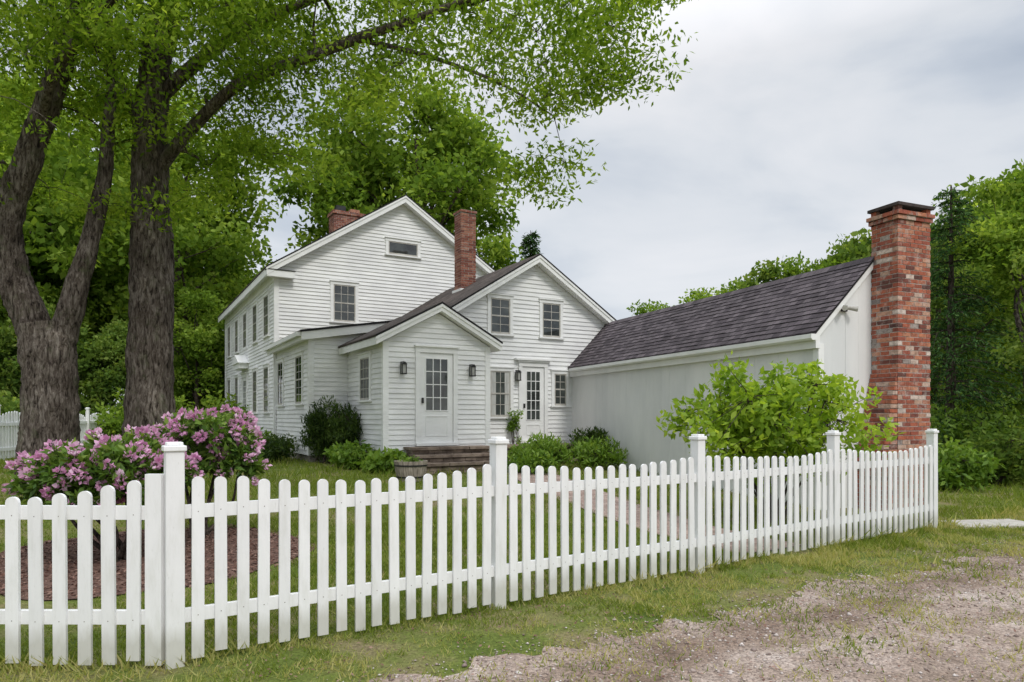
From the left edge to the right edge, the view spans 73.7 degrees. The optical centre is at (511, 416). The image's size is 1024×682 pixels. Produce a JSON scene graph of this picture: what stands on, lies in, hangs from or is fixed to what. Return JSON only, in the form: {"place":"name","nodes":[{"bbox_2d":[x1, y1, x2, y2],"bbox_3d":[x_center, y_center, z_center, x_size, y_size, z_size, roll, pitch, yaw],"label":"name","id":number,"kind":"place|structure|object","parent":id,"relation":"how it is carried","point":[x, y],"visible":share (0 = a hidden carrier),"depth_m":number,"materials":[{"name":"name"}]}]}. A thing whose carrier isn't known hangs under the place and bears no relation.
{"place":"outdoors","nodes":[
{"label":"outdoors","id":0,"kind":"place"},
{"bbox_2d":[0,435,1023,681],"bbox_3d":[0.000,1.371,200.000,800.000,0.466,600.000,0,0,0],"label":"ground","id":1,"kind":"structure","parent":0,"point":[416,651],"depth_m":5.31,"materials":[{"name":"green plant"}]},
{"bbox_2d":[0,390,93,446],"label":"woodland shrub","id":2,"kind":"object","parent":1,"relation":"on","point":[13,405],"visible":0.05,"depth_m":23.10,"materials":[{"name":"green plant"}]},
{"bbox_2d":[0,405,114,459],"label":"picket fence","id":3,"kind":"object","parent":1,"relation":"on","point":[7,424],"visible":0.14,"depth_m":18.43,"materials":[{"name":"paint"}]},
{"bbox_2d":[0,474,164,665],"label":"picket fence","id":4,"kind":"object","parent":1,"relation":"on","point":[85,616],"visible":0.98,"depth_m":4.28,"materials":[{"name":"paint"}]},
{"bbox_2d":[91,387,194,435],"bbox_3d":[-14.303,0.087,25.993,3.664,2.627,4.170,0,0,36],"label":"woodland shrub","id":5,"kind":"object","parent":1,"relation":"on","point":[111,425],"visible":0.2,"depth_m":25.50,"materials":[{"name":"green plant"}]},
{"bbox_2d":[0,524,314,599],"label":"mulch bed","id":6,"kind":"object","parent":1,"relation":"on","point":[231,573],"visible":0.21,"depth_m":7.12,"materials":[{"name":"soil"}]},
{"bbox_2d":[1,424,204,561],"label":"rhododendron","id":7,"kind":"object","parent":6,"relation":"on","point":[72,469],"visible":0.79,"depth_m":6.84,"materials":[{"name":"pink plant"}]},
{"bbox_2d":[137,403,272,537],"bbox_3d":[-3.727,0.645,8.380,1.612,1.668,1.281,0,0,0],"label":"rhododendron","id":8,"kind":"object","parent":6,"relation":"on","point":[225,443],"visible":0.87,"depth_m":8.16,"materials":[{"name":"pink plant"}]},
{"bbox_2d":[41,72,287,405],"bbox_3d":[-17.468,-8.766,36.325,10.330,20.065,12.499,0,0,0],"label":"maple tree","id":9,"kind":"object","parent":1,"relation":"on","point":[187,249],"visible":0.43,"depth_m":35.07,"materials":[{"name":"green plant"}]},
{"bbox_2d":[0,0,357,492],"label":"locust tree","id":10,"kind":"object","parent":1,"relation":"on","point":[47,361],"visible":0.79,"depth_m":11.80,"materials":[{"name":"green plant"}]},
{"bbox_2d":[197,388,236,414],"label":"woodland shrub","id":11,"kind":"object","parent":1,"relation":"on","point":[211,402],"visible":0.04,"depth_m":27.91,"materials":[{"name":"green plant"}]},
{"bbox_2d":[231,402,249,421],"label":"woodland shrub","id":12,"kind":"object","parent":1,"relation":"on","point":[242,407],"visible":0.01,"depth_m":25.50,"materials":[{"name":"green plant"}]},
{"bbox_2d":[258,426,273,438],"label":"foundation shrub","id":13,"kind":"object","parent":1,"relation":"on","point":[266,432],"visible":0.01,"depth_m":19.77,"materials":[{"name":"green plant"}]},
{"bbox_2d":[256,433,299,461],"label":"foundation shrub","id":14,"kind":"object","parent":1,"relation":"on","point":[276,447],"visible":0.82,"depth_m":17.30,"materials":[{"name":"green plant"}]},
{"bbox_2d":[296,395,340,463],"bbox_3d":[-4.832,0.294,17.107,1.090,1.755,1.036,0,0,15],"label":"yew shrub","id":15,"kind":"object","parent":1,"relation":"on","point":[316,426],"visible":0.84,"depth_m":16.89,"materials":[{"name":"green plant"}]},
{"bbox_2d":[322,402,362,445],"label":"yew shrub","id":16,"kind":"object","parent":1,"relation":"on","point":[344,426],"visible":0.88,"depth_m":16.66,"materials":[{"name":"green plant"}]},
{"bbox_2d":[322,437,373,469],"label":"foundation shrub","id":17,"kind":"object","parent":1,"relation":"on","point":[348,452],"visible":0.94,"depth_m":15.36,"materials":[{"name":"green plant"}]},
{"bbox_2d":[0,0,697,437],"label":"locust tree","id":18,"kind":"object","parent":1,"relation":"on","point":[150,376],"visible":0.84,"depth_m":11.92,"materials":[{"name":"green plant"}]},
{"bbox_2d":[356,446,421,473],"bbox_3d":[-2.609,1.010,15.083,1.574,0.767,1.189,0,0,0],"label":"hosta plant","id":19,"kind":"object","parent":1,"relation":"on","point":[377,460],"visible":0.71,"depth_m":14.76,"materials":[{"name":"green plant"}]},
{"bbox_2d":[256,55,535,269],"bbox_3d":[-6.160,-9.549,38.749,16.522,21.550,12.391,0,0,-23],"label":"maple tree","id":20,"kind":"object","parent":1,"relation":"on","point":[423,174],"visible":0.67,"depth_m":37.04,"materials":[{"name":"green plant"}]},
{"bbox_2d":[394,460,427,481],"bbox_3d":[-2.034,1.082,13.713,0.680,0.400,0.680,0,0,0],"label":"barrel planter","id":21,"kind":"object","parent":1,"relation":"on","point":[404,470],"visible":0.77,"depth_m":13.45,"materials":[{"name":"brown wood"}]},
{"bbox_2d":[398,455,423,461],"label":"barrel flowers","id":22,"kind":"object","parent":21,"relation":"in","point":[410,459],"visible":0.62,"depth_m":13.62,"materials":[{"name":"green plant"}]},
{"bbox_2d":[0,58,1023,434],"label":"distant trees","id":23,"kind":"object","parent":1,"relation":"on","point":[198,368],"visible":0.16,"depth_m":32.16,"materials":[{"name":"green plant"}]},
{"bbox_2d":[506,408,523,443],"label":"climbing plant","id":24,"kind":"object","parent":1,"relation":"on","point":[512,424],"visible":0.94,"depth_m":18.49,"materials":[{"name":"green plant"}]},
{"bbox_2d":[520,229,541,260],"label":"spruce tree","id":25,"kind":"object","parent":1,"relation":"on","point":[529,241],"visible":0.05,"depth_m":43.80,"materials":[{"name":"green plant"}]},
{"bbox_2d":[507,443,558,474],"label":"garden perennial","id":26,"kind":"object","parent":1,"relation":"on","point":[532,459],"visible":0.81,"depth_m":15.19,"materials":[{"name":"green plant"}]},
{"bbox_2d":[507,430,579,466],"bbox_3d":[0.644,0.816,16.227,1.888,1.052,1.422,0,0,0],"label":"garden perennial","id":27,"kind":"object","parent":1,"relation":"on","point":[558,449],"visible":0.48,"depth_m":16.04,"materials":[{"name":"green plant"}]},
{"bbox_2d":[161,429,938,669],"bbox_3d":[1.897,1.027,6.983,9.801,1.735,0.136,0,0,-33],"label":"picket fence","id":28,"kind":"object","parent":1,"relation":"on","point":[494,490],"visible":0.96,"depth_m":5.61,"materials":[{"name":"paint"}]},
{"bbox_2d":[119,514,1023,681],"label":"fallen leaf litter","id":29,"kind":"object","parent":1,"relation":"on","point":[724,626],"visible":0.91,"depth_m":5.00,"materials":[{"name":"brown plant"}]},
{"bbox_2d":[218,194,934,510],"bbox_3d":[-2.670,-3.520,21.939,10.611,10.800,28.177,0,0,-34],"label":"white farmhouse","id":30,"kind":"object","parent":1,"relation":"on","point":[407,324],"visible":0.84,"depth_m":16.69,"materials":[{"name":"paint"}]},
{"bbox_2d":[226,236,570,445],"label":"windows and doors","id":31,"kind":"structure","parent":30,"relation":"in","point":[436,375],"depth_m":18.75,"materials":[{"name":"white glass"}]},
{"bbox_2d":[566,426,607,461],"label":"garden perennial","id":32,"kind":"object","parent":1,"relation":"on","point":[593,433],"visible":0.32,"depth_m":17.77,"materials":[{"name":"green plant"}]},
{"bbox_2d":[571,436,627,469],"bbox_3d":[2.144,0.867,16.516,1.590,0.915,1.380,0,0,0],"label":"garden perennial","id":33,"kind":"object","parent":1,"relation":"on","point":[590,452],"visible":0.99,"depth_m":16.32,"materials":[{"name":"green plant"}]},
{"bbox_2d":[507,473,800,551],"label":"brick walkway","id":34,"kind":"structure","parent":1,"relation":"on","point":[605,499],"depth_m":10.53,"materials":[{"name":"brick"}]},
{"bbox_2d":[656,351,904,522],"bbox_3d":[3.908,0.305,10.118,3.489,2.535,2.622,0,0,0],"label":"lilac bush","id":35,"kind":"object","parent":1,"relation":"on","point":[756,420],"visible":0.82,"depth_m":9.54,"materials":[{"name":"green plant"}]},
{"bbox_2d":[930,404,953,457],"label":"woodland shrub","id":36,"kind":"object","parent":1,"relation":"on","point":[936,427],"visible":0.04,"depth_m":16.58,"materials":[{"name":"green plant"}]},
{"bbox_2d":[938,433,1004,492],"bbox_3d":[9.289,0.988,14.452,1.947,1.395,1.662,0,0,0],"label":"woodland shrub","id":37,"kind":"object","parent":1,"relation":"on","point":[957,471],"visible":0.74,"depth_m":14.12,"materials":[{"name":"green plant"}]},
{"bbox_2d":[930,185,1023,452],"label":"hemlock tree","id":38,"kind":"object","parent":1,"relation":"on","point":[952,374],"visible":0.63,"depth_m":18.22,"materials":[{"name":"green plant"}]},
{"bbox_2d":[930,207,1023,441],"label":"oak tree","id":39,"kind":"object","parent":1,"relation":"on","point":[1007,321],"visible":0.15,"depth_m":22.53,"materials":[{"name":"green plant"}]},
{"bbox_2d":[930,388,1023,448],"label":"woodland shrub","id":40,"kind":"object","parent":1,"relation":"on","point":[991,426],"visible":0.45,"depth_m":17.38,"materials":[{"name":"green plant"}]},
{"bbox_2d":[932,163,1023,388],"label":"oak tree","id":41,"kind":"object","parent":1,"relation":"on","point":[1013,190],"visible":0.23,"depth_m":24.37,"materials":[{"name":"green plant"}]},
{"bbox_2d":[941,191,1023,387],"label":"birch tree","id":42,"kind":"object","parent":1,"relation":"on","point":[1001,241],"visible":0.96,"depth_m":17.54,"materials":[{"name":"green plant"}]},
{"bbox_2d":[941,519,1023,528],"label":"concrete slab","id":43,"kind":"structure","parent":1,"relation":"on","point":[1002,522],"depth_m":10.11,"materials":[{"name":"grey concrete"}]},
{"bbox_2d":[953,424,1023,488],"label":"woodland shrub","id":44,"kind":"object","parent":1,"relation":"on","point":[1012,457],"visible":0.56,"depth_m":15.12,"materials":[{"name":"green plant"}]},
{"bbox_2d":[990,249,1023,369],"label":"birch tree","id":45,"kind":"object","parent":1,"relation":"on","point":[1016,352],"visible":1,"depth_m":15.60,"materials":[{"name":"green plant"}]},
{"bbox_2d":[1000,406,1022,439],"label":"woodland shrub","id":46,"kind":"object","parent":1,"relation":"on","point":[1014,415],"visible":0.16,"depth_m":18.91,"materials":[{"name":"green plant"}]},
{"bbox_2d":[0,0,1023,406],"label":"sky","id":47,"kind":"structure","parent":0,"point":[792,121],"materials":[{"name":"grey"}]},
{"bbox_2d":[316,533,1023,681],"bbox_3d":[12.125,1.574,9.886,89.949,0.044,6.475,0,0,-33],"label":"gravel driveway","id":48,"kind":"structure","parent":0,"point":[1000,628],"depth_m":4.68,"materials":[{"name":"beige gravel"}]}
]}

